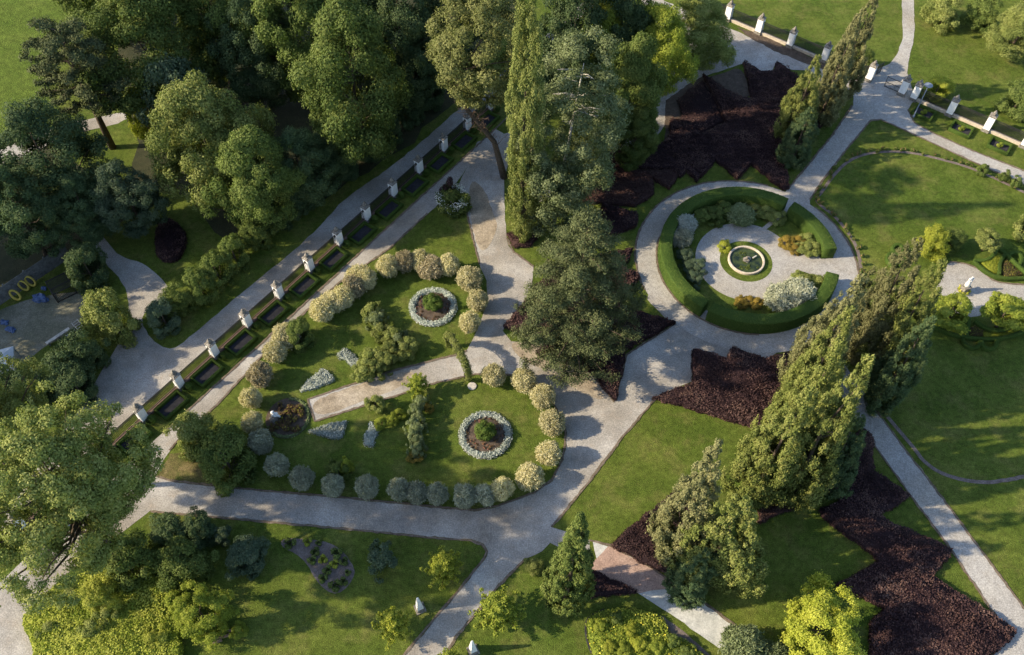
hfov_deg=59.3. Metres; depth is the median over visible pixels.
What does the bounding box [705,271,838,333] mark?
ring hedge
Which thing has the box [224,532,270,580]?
lobed shrub
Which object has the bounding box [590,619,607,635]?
mound shrub
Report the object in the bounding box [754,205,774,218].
garden bush
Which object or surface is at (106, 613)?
mound shrub
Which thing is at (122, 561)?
garden bush
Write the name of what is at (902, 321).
conifer
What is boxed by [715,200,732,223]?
garden bush
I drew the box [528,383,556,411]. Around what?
round shrub
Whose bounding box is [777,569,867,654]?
golden tree
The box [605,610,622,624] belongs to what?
mound shrub
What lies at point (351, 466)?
garden bush
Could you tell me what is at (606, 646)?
mound shrub
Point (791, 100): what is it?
conifer
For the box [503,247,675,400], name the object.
barberry star bed
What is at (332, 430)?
silver bed
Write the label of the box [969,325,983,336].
reddish bed
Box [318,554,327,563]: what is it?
plant
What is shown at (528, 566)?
shrub
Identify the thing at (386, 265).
round shrub
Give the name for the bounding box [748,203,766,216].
garden bush
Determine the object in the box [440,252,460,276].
round shrub
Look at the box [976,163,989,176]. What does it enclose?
tall rose
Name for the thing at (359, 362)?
variegated bush
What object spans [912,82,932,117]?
street lamp
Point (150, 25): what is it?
broadleaf tree
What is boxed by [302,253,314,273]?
gate pillar
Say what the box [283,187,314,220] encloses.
lane bush
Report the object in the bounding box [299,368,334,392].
silver bed
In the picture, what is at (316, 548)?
plant
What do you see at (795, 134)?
conifer
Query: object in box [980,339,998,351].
box scroll
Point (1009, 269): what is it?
reddish bed
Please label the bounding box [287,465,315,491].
round shrub
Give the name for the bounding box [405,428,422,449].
bluish bush
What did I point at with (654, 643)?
mound shrub
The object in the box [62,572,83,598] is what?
mound shrub
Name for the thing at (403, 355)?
variegated bush
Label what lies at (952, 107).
gate pillar
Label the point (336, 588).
plant
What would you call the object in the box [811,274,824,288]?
garden bush
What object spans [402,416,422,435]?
bluish bush
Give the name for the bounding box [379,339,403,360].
variegated bush
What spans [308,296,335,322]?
round shrub
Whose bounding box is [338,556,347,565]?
plant
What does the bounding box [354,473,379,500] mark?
round shrub
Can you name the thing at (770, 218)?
garden bush
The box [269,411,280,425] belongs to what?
garden statue
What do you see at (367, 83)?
broadleaf tree
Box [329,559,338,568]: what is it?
plant
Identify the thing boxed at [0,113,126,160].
path
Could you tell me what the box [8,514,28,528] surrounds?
gate pillar
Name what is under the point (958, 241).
ball tree
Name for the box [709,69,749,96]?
bare earth patch
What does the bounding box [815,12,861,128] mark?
conifer
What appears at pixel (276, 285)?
gate pillar
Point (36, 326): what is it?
play yard ground
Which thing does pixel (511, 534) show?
gravel path
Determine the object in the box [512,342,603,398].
bare earth patch
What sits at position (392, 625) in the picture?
young tree
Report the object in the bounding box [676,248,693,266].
garden bush
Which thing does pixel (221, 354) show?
box ball
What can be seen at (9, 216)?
broadleaf tree
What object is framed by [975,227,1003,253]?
standard tree
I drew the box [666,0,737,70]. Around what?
broadleaf tree
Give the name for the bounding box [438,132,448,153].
gate pillar
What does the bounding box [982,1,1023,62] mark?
broadleaf tree
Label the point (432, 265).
round shrub
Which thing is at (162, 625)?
mound shrub
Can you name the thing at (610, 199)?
barberry bed
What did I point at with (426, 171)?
box ball
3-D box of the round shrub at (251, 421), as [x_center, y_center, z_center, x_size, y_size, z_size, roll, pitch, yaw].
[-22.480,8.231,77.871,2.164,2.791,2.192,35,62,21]
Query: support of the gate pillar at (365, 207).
on the lawn at (958, 410)
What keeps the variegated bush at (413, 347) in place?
on the lawn at (958, 410)
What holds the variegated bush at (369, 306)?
on the lawn at (958, 410)
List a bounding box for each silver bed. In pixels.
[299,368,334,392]
[308,420,348,439]
[336,347,359,366]
[362,421,378,447]
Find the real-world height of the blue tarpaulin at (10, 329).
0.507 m
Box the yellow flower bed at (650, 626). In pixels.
[585,607,704,654]
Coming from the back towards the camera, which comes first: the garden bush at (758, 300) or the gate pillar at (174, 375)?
the garden bush at (758, 300)
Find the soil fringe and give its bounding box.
[151,105,1023,654]
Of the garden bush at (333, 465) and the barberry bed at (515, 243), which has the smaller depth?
the garden bush at (333, 465)
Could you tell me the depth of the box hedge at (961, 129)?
101.18 m
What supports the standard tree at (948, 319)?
on the lawn at (958, 410)
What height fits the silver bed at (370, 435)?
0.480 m
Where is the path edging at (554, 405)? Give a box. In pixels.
[150,105,1023,654]
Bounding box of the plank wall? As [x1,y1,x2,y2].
[0,244,67,304]
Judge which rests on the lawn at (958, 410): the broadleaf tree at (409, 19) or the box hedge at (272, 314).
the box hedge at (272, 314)
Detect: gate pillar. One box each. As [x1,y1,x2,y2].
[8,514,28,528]
[130,402,149,423]
[168,369,184,391]
[204,338,219,360]
[238,309,252,329]
[270,280,285,301]
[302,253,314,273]
[331,226,343,247]
[359,201,371,222]
[387,177,398,198]
[413,154,423,175]
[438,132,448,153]
[462,113,471,131]
[485,93,493,110]
[725,0,735,21]
[754,13,766,35]
[785,26,798,48]
[820,41,833,63]
[864,60,878,82]
[896,74,912,96]
[908,79,923,101]
[944,95,960,117]
[981,110,998,133]
[1018,139,1023,148]
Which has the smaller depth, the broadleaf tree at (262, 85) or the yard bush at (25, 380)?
the yard bush at (25, 380)
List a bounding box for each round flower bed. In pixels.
[408,286,457,327]
[458,410,512,459]
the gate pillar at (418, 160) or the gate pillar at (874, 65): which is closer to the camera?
the gate pillar at (418, 160)
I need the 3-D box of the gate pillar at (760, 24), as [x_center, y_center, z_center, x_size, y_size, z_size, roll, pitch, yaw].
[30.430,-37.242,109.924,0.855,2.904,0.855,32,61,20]
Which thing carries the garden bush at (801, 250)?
on the lawn at (958, 410)
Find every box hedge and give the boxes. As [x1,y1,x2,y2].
[115,423,153,454]
[153,389,189,421]
[189,358,224,388]
[224,328,257,357]
[257,299,289,327]
[288,272,320,299]
[318,246,348,272]
[347,221,377,245]
[374,197,403,221]
[401,174,429,197]
[426,152,453,174]
[450,130,477,152]
[474,110,499,128]
[910,103,936,122]
[947,119,975,139]
[986,135,1013,155]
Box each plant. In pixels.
[284,537,296,549]
[302,537,312,546]
[306,554,316,564]
[310,546,319,555]
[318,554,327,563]
[318,574,327,583]
[322,564,331,574]
[328,578,340,592]
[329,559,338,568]
[330,547,343,558]
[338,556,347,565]
[339,576,347,586]
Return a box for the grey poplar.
[504,22,633,240]
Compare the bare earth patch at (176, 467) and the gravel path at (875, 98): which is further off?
the gravel path at (875, 98)
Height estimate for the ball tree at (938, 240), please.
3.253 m
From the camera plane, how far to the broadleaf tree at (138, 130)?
96.88 m
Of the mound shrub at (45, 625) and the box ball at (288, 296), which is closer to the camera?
the mound shrub at (45, 625)
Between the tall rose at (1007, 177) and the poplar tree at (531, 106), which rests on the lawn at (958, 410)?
the poplar tree at (531, 106)
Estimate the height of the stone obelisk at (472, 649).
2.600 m
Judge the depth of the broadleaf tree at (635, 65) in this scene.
90.22 m
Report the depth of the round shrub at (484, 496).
73.72 m
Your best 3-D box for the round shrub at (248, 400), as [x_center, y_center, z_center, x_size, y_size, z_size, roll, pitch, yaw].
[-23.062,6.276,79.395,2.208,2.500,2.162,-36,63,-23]
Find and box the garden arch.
[442,331,473,381]
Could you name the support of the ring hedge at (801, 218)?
on the lawn at (958, 410)
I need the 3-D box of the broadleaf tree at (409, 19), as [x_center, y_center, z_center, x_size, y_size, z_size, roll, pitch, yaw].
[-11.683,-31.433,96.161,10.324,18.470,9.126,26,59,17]
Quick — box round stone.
[468,382,476,389]
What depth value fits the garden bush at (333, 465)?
75.39 m
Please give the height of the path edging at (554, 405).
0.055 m
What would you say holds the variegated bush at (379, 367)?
on the lawn at (958, 410)
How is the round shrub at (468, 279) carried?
on the lawn at (958, 410)
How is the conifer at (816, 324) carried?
on the lawn at (958, 410)
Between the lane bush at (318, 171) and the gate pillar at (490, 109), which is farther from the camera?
the gate pillar at (490, 109)
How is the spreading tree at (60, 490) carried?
on the lawn at (958, 410)
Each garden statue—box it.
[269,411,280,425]
[956,277,973,294]
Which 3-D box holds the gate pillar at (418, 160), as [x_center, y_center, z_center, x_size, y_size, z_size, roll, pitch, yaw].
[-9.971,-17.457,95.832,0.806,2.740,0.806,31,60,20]
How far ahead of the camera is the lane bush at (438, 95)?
101.97 m
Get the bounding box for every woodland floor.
[0,145,129,286]
[118,0,515,249]
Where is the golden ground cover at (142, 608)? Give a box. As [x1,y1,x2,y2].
[22,566,183,654]
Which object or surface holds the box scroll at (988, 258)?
on the lawn at (958, 410)
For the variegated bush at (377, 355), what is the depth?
81.86 m
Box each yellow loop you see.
[8,289,21,300]
[17,280,29,290]
[24,276,36,286]
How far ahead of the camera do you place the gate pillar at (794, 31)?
108.33 m
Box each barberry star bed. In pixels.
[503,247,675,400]
[668,59,823,190]
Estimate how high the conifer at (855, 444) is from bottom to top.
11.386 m
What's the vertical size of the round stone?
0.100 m
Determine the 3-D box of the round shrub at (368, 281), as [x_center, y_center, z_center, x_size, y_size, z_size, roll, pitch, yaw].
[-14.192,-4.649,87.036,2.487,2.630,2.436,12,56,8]
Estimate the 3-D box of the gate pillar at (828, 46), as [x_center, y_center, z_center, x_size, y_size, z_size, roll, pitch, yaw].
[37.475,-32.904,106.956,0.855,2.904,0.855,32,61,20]
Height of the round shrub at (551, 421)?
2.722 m
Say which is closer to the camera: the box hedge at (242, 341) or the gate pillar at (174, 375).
the gate pillar at (174, 375)
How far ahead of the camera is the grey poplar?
82.05 m
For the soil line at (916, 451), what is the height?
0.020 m
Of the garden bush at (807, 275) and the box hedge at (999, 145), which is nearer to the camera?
the garden bush at (807, 275)
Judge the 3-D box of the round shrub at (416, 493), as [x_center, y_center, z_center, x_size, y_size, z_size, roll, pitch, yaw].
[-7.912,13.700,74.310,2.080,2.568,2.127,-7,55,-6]
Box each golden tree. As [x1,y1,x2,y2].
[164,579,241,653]
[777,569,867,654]
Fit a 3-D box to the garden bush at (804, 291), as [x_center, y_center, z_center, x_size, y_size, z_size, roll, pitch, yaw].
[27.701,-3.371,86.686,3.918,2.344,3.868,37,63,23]
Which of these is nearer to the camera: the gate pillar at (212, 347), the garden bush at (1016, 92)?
the gate pillar at (212, 347)
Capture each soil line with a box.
[815,150,1023,275]
[880,407,1023,483]
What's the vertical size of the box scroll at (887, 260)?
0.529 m
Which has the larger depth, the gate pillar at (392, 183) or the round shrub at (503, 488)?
the gate pillar at (392, 183)
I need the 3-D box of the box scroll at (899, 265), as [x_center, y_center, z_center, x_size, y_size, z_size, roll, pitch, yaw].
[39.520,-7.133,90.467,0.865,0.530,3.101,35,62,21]
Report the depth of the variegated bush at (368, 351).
81.98 m
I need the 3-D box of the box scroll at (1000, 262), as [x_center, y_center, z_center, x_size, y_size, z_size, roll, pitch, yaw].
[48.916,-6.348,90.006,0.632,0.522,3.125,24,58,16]
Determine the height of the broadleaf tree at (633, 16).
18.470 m
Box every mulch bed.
[281,538,354,593]
[659,616,709,654]
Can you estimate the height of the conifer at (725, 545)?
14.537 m
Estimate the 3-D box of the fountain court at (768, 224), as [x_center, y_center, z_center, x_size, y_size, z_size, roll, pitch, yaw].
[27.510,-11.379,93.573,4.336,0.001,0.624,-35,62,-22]
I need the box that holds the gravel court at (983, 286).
[937,262,1023,316]
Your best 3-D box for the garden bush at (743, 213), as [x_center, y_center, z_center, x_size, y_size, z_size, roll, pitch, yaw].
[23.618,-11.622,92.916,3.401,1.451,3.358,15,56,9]
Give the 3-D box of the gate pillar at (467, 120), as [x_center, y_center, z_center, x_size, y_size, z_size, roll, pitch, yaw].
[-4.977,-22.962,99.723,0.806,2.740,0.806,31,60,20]
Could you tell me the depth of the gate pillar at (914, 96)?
102.99 m
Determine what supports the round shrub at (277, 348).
on the lawn at (958, 410)
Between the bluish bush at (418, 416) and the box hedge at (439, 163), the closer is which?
the bluish bush at (418, 416)
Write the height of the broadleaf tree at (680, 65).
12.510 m
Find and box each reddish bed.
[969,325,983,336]
[1001,259,1022,276]
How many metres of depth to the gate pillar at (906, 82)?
103.49 m
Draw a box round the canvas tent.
[0,346,20,373]
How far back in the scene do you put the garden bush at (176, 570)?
68.87 m
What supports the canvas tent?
on the lawn at (958, 410)
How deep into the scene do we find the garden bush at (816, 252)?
90.09 m
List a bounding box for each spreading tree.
[0,352,50,466]
[0,380,164,615]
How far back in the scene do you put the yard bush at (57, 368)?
78.42 m
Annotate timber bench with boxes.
[45,319,80,345]
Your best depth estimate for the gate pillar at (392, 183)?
93.65 m
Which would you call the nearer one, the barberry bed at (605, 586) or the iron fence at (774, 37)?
the barberry bed at (605, 586)
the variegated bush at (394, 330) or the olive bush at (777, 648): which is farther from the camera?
the variegated bush at (394, 330)
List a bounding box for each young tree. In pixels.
[371,606,414,650]
[401,372,429,398]
[419,545,463,591]
[437,645,459,654]
[467,584,526,638]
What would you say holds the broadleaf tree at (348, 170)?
on the woodland floor at (296, 116)
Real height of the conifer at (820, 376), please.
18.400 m
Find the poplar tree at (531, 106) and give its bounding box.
[504,0,546,242]
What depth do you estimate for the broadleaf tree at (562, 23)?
93.76 m
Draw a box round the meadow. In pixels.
[0,0,72,133]
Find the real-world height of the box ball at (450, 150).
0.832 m
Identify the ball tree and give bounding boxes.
[916,223,951,262]
[947,228,968,253]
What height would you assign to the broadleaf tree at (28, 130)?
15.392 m
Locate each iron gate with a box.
[874,62,884,75]
[884,76,901,91]
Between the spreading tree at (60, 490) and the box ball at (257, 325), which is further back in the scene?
the box ball at (257, 325)
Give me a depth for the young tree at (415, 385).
79.50 m
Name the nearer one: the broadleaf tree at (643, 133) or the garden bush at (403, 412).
the garden bush at (403, 412)
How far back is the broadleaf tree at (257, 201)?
84.42 m
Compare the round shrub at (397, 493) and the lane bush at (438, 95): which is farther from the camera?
the lane bush at (438, 95)
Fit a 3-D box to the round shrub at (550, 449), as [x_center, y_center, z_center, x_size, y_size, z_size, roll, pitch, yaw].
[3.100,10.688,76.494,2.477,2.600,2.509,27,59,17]
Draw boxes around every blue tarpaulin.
[0,319,8,325]
[4,326,15,333]
[32,293,48,302]
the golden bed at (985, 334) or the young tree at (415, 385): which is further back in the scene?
the golden bed at (985, 334)
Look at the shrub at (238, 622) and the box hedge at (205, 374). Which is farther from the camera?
the box hedge at (205, 374)
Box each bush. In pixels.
[0,370,28,403]
[8,367,58,410]
[38,349,90,402]
[52,327,111,372]
[52,361,98,411]
[72,577,125,617]
[86,527,162,591]
[144,296,181,339]
[147,535,220,592]
[148,511,201,557]
[157,280,198,318]
[162,409,221,463]
[179,504,218,550]
[181,266,219,305]
[191,418,257,497]
[197,248,234,293]
[217,233,250,275]
[237,217,275,251]
[265,196,295,232]
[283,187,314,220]
[285,315,314,353]
[308,162,337,197]
[324,457,351,482]
[333,148,358,181]
[339,455,354,474]
[349,360,375,383]
[351,353,375,374]
[357,126,381,163]
[358,346,383,358]
[360,301,381,325]
[364,309,389,330]
[364,394,386,413]
[366,358,385,380]
[370,318,392,343]
[370,347,391,371]
[374,416,386,431]
[378,350,396,376]
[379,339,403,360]
[380,325,402,346]
[383,411,399,425]
[389,330,408,353]
[391,408,406,420]
[392,338,413,361]
[396,100,425,130]
[402,336,420,360]
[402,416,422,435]
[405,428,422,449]
[406,442,426,458]
[407,400,424,418]
[409,434,428,453]
[411,410,425,423]
[412,394,431,410]
[412,421,428,433]
[424,75,446,111]
[673,227,693,248]
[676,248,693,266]
[677,213,697,232]
[677,258,702,273]
[684,257,708,274]
[686,270,703,290]
[692,207,716,225]
[703,205,723,227]
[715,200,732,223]
[716,239,731,253]
[717,622,769,654]
[726,202,755,227]
[734,295,748,309]
[741,295,756,305]
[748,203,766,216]
[749,297,764,309]
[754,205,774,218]
[759,638,790,654]
[762,279,800,311]
[766,210,786,225]
[778,235,794,249]
[782,275,817,305]
[786,241,803,255]
[790,235,805,245]
[791,269,810,281]
[794,240,816,257]
[796,232,815,249]
[802,272,815,286]
[804,238,820,256]
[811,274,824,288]
[853,47,875,68]
[919,0,963,35]
[958,0,1003,35]
[993,79,1023,122]
[1012,214,1023,241]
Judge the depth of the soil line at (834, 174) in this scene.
97.60 m
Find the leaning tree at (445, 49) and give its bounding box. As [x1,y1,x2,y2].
[423,0,531,179]
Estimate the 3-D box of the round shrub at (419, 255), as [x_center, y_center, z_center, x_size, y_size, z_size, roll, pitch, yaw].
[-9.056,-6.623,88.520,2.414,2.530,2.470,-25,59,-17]
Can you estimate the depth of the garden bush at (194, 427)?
75.02 m
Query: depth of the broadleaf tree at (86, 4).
101.87 m
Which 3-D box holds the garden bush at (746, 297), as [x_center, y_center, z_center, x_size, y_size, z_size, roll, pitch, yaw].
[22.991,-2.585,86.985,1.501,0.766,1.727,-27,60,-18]
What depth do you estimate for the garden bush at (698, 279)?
88.03 m
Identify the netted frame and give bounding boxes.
[45,272,76,302]
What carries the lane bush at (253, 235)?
on the lawn at (958, 410)
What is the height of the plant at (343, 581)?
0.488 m
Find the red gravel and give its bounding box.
[592,546,674,592]
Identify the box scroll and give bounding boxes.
[884,251,897,267]
[890,243,903,254]
[897,247,912,268]
[929,325,1023,341]
[960,338,981,350]
[964,317,970,335]
[972,260,1023,281]
[973,250,997,263]
[973,319,1010,333]
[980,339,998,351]
[996,253,1005,275]
[998,249,1023,274]
[1008,250,1023,264]
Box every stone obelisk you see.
[414,597,426,614]
[466,640,479,654]
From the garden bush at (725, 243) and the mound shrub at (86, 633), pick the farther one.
the garden bush at (725, 243)
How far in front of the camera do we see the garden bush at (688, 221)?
91.20 m
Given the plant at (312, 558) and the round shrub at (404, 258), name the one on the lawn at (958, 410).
the round shrub at (404, 258)
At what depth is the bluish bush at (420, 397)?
79.34 m
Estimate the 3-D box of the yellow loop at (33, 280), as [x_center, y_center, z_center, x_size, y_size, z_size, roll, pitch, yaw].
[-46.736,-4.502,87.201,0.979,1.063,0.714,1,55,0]
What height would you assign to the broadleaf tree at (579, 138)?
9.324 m
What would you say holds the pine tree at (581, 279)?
on the lawn at (958, 410)
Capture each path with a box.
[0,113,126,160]
[0,127,502,654]
[127,132,774,654]
[539,0,855,201]
[593,542,729,647]
[636,181,857,352]
[783,0,1023,209]
[803,330,1023,654]
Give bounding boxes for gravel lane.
[2,3,592,526]
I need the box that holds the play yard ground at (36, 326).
[0,291,86,369]
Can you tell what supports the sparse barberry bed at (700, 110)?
on the bare earth patch at (672, 107)
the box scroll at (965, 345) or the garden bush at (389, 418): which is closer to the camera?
the garden bush at (389, 418)
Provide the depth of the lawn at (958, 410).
80.15 m
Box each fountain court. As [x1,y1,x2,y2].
[695,224,796,300]
[762,208,787,228]
[791,247,843,284]
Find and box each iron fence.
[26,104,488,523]
[721,4,869,75]
[916,88,1023,145]
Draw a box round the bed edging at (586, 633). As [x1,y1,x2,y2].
[585,609,603,654]
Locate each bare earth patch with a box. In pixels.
[159,453,240,486]
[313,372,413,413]
[469,182,496,249]
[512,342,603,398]
[664,77,724,139]
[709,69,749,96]
[738,27,826,68]
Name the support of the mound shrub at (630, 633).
on the lawn at (958, 410)
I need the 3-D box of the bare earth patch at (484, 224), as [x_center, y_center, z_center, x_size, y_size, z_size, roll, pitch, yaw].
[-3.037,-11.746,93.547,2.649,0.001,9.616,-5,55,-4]
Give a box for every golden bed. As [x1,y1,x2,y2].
[981,253,1000,273]
[983,329,1019,336]
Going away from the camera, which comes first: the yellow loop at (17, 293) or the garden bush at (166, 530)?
the garden bush at (166, 530)
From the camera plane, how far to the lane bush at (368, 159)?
96.20 m
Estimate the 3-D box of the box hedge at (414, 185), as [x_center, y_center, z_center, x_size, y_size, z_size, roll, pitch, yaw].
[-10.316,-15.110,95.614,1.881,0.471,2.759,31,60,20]
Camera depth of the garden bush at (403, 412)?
79.13 m
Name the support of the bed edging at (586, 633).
on the lawn at (958, 410)
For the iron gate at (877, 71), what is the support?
attached to the gate pillar at (874, 65)
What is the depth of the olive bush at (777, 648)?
66.67 m
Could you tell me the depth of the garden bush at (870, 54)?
105.03 m
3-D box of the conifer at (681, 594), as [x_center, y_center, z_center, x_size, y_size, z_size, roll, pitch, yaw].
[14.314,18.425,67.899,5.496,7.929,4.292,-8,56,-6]
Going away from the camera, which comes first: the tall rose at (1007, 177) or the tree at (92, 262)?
the tree at (92, 262)
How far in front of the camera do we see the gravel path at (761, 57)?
107.98 m
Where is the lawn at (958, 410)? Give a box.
[0,0,1023,654]
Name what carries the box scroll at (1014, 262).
on the lawn at (958, 410)
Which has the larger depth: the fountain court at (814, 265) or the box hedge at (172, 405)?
the fountain court at (814, 265)
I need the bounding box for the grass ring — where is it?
[720,241,771,281]
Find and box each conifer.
[540,511,596,616]
[645,438,722,566]
[661,545,727,611]
[664,491,769,600]
[718,385,819,511]
[750,339,847,461]
[764,353,875,513]
[772,54,821,139]
[775,106,819,170]
[776,272,869,381]
[776,305,855,428]
[807,412,866,499]
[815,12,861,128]
[825,0,878,100]
[832,236,923,370]
[854,258,947,385]
[863,315,936,419]
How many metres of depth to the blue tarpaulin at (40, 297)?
86.48 m
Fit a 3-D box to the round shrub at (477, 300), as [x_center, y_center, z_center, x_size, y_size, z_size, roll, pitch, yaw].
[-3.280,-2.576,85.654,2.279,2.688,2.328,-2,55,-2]
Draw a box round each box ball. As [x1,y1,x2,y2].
[145,414,156,425]
[183,382,192,391]
[217,352,226,360]
[251,322,259,330]
[282,293,291,301]
[313,267,321,274]
[341,240,350,248]
[370,214,377,223]
[396,191,404,199]
[422,168,429,176]
[446,146,454,153]
[470,125,477,132]
[493,105,499,112]
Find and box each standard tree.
[929,291,973,334]
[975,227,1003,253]
[979,290,1023,331]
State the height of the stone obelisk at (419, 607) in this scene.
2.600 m
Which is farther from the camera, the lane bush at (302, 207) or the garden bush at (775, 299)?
the lane bush at (302, 207)
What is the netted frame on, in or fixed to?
on the lawn at (958, 410)
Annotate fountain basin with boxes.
[728,246,764,274]
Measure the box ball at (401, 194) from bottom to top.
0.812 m
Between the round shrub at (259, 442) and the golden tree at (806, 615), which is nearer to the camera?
the golden tree at (806, 615)
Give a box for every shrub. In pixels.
[33,620,61,637]
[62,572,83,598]
[76,611,103,637]
[98,602,119,624]
[142,626,162,648]
[149,622,168,648]
[208,524,236,546]
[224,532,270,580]
[228,619,248,639]
[238,386,262,408]
[240,410,263,433]
[244,360,273,388]
[247,428,274,455]
[261,339,287,364]
[263,452,289,477]
[271,322,300,349]
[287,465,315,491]
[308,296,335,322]
[318,289,345,312]
[320,471,344,497]
[331,283,355,308]
[342,274,365,301]
[344,263,372,287]
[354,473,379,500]
[356,267,377,291]
[367,538,398,583]
[374,253,399,278]
[386,477,409,502]
[394,249,413,273]
[404,479,427,506]
[406,451,423,462]
[411,248,428,270]
[415,253,444,279]
[424,403,434,413]
[425,481,449,506]
[434,183,471,219]
[438,176,456,196]
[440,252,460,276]
[453,482,475,509]
[455,265,482,291]
[458,309,481,333]
[466,287,489,312]
[473,483,495,506]
[480,362,505,387]
[491,475,515,501]
[510,367,536,394]
[514,461,544,492]
[523,558,545,576]
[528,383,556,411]
[535,439,562,466]
[538,408,566,438]
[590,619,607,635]
[600,638,617,654]
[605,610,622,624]
[617,641,633,654]
[620,622,637,637]
[629,635,647,652]
[639,649,649,654]
[646,636,664,654]
[666,633,683,648]
[674,642,695,654]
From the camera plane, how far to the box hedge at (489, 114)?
101.65 m
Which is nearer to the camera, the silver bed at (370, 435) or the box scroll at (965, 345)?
the silver bed at (370, 435)
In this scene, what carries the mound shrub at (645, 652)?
on the lawn at (958, 410)
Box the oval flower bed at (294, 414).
[266,397,309,438]
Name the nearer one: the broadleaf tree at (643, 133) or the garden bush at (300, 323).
the garden bush at (300, 323)
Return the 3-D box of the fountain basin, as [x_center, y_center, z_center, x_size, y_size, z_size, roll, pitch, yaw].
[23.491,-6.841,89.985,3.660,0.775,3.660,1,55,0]
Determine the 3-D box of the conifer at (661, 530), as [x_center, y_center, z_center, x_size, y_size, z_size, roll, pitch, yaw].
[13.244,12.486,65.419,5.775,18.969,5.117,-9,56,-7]
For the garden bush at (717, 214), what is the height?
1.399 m
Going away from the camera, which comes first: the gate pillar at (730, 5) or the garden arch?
the garden arch
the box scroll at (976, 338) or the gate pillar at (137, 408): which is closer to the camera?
the gate pillar at (137, 408)
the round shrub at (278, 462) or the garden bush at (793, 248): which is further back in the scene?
the garden bush at (793, 248)
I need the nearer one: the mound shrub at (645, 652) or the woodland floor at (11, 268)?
the mound shrub at (645, 652)
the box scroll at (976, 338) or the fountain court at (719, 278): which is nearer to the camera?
the box scroll at (976, 338)
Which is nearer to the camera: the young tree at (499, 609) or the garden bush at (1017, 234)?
the young tree at (499, 609)
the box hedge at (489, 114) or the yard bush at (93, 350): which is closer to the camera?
the yard bush at (93, 350)
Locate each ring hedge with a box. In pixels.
[658,186,788,316]
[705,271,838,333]
[786,202,836,258]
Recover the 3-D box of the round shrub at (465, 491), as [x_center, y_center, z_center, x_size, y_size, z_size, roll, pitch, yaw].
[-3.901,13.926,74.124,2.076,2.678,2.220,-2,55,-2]
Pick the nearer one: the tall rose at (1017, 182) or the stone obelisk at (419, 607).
the stone obelisk at (419, 607)
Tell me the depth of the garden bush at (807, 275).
88.14 m
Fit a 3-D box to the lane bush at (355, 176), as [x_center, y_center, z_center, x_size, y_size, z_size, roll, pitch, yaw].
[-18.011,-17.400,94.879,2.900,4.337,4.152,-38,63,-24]
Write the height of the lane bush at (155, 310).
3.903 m
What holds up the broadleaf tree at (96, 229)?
on the lawn at (958, 410)
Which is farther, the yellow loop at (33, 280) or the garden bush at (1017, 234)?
the garden bush at (1017, 234)
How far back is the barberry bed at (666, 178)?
95.92 m
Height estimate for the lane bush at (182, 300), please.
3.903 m
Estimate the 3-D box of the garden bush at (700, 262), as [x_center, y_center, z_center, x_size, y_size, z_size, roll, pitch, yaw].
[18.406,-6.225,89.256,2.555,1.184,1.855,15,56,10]
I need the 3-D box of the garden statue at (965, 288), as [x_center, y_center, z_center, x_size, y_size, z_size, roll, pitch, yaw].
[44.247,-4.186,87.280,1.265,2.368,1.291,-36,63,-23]
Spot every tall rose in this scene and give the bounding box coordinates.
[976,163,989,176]
[998,169,1011,182]
[1010,174,1022,188]
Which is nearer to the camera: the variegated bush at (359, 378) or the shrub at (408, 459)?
the shrub at (408, 459)
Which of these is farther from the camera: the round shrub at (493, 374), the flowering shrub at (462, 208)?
the flowering shrub at (462, 208)
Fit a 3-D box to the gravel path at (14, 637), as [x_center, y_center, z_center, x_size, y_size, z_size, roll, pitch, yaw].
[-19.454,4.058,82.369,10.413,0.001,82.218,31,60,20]
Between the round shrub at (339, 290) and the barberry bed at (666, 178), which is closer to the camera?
the round shrub at (339, 290)
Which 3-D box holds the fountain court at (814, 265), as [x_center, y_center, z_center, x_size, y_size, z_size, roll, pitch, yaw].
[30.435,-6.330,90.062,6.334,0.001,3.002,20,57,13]
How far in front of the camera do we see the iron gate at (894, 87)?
104.77 m
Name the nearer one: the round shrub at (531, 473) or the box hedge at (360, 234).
the round shrub at (531, 473)
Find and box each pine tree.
[17,15,131,149]
[509,205,647,389]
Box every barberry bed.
[154,218,187,262]
[507,231,538,248]
[582,172,654,207]
[587,570,637,598]
[591,167,678,199]
[596,201,638,236]
[609,124,705,182]
[611,490,703,587]
[651,346,795,428]
[676,80,723,132]
[757,503,794,523]
[793,428,1016,654]
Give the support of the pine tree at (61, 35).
on the lawn at (958, 410)
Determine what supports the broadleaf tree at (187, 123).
on the woodland floor at (296, 116)
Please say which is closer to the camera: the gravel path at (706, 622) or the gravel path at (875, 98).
the gravel path at (706, 622)
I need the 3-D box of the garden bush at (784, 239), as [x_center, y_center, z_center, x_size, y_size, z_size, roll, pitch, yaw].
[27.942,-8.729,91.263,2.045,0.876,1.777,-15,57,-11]
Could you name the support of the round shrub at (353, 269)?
on the lawn at (958, 410)
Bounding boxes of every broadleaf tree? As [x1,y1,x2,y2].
[0,91,122,230]
[0,165,71,259]
[41,166,124,245]
[48,0,144,43]
[64,0,228,118]
[89,157,171,239]
[125,87,158,139]
[135,53,217,153]
[143,69,278,214]
[172,0,254,90]
[197,124,307,231]
[204,0,297,109]
[236,0,344,106]
[259,125,341,208]
[286,0,396,66]
[286,0,414,164]
[313,122,364,177]
[356,80,399,133]
[358,0,441,96]
[387,32,437,113]
[416,0,493,62]
[529,0,622,98]
[566,116,608,185]
[578,1,625,89]
[584,0,654,67]
[594,31,669,142]
[614,105,660,171]
[631,0,699,96]
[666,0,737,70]
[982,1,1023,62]
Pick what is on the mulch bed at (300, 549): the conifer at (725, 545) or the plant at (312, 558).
the plant at (312, 558)
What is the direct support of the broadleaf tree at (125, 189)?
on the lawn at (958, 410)

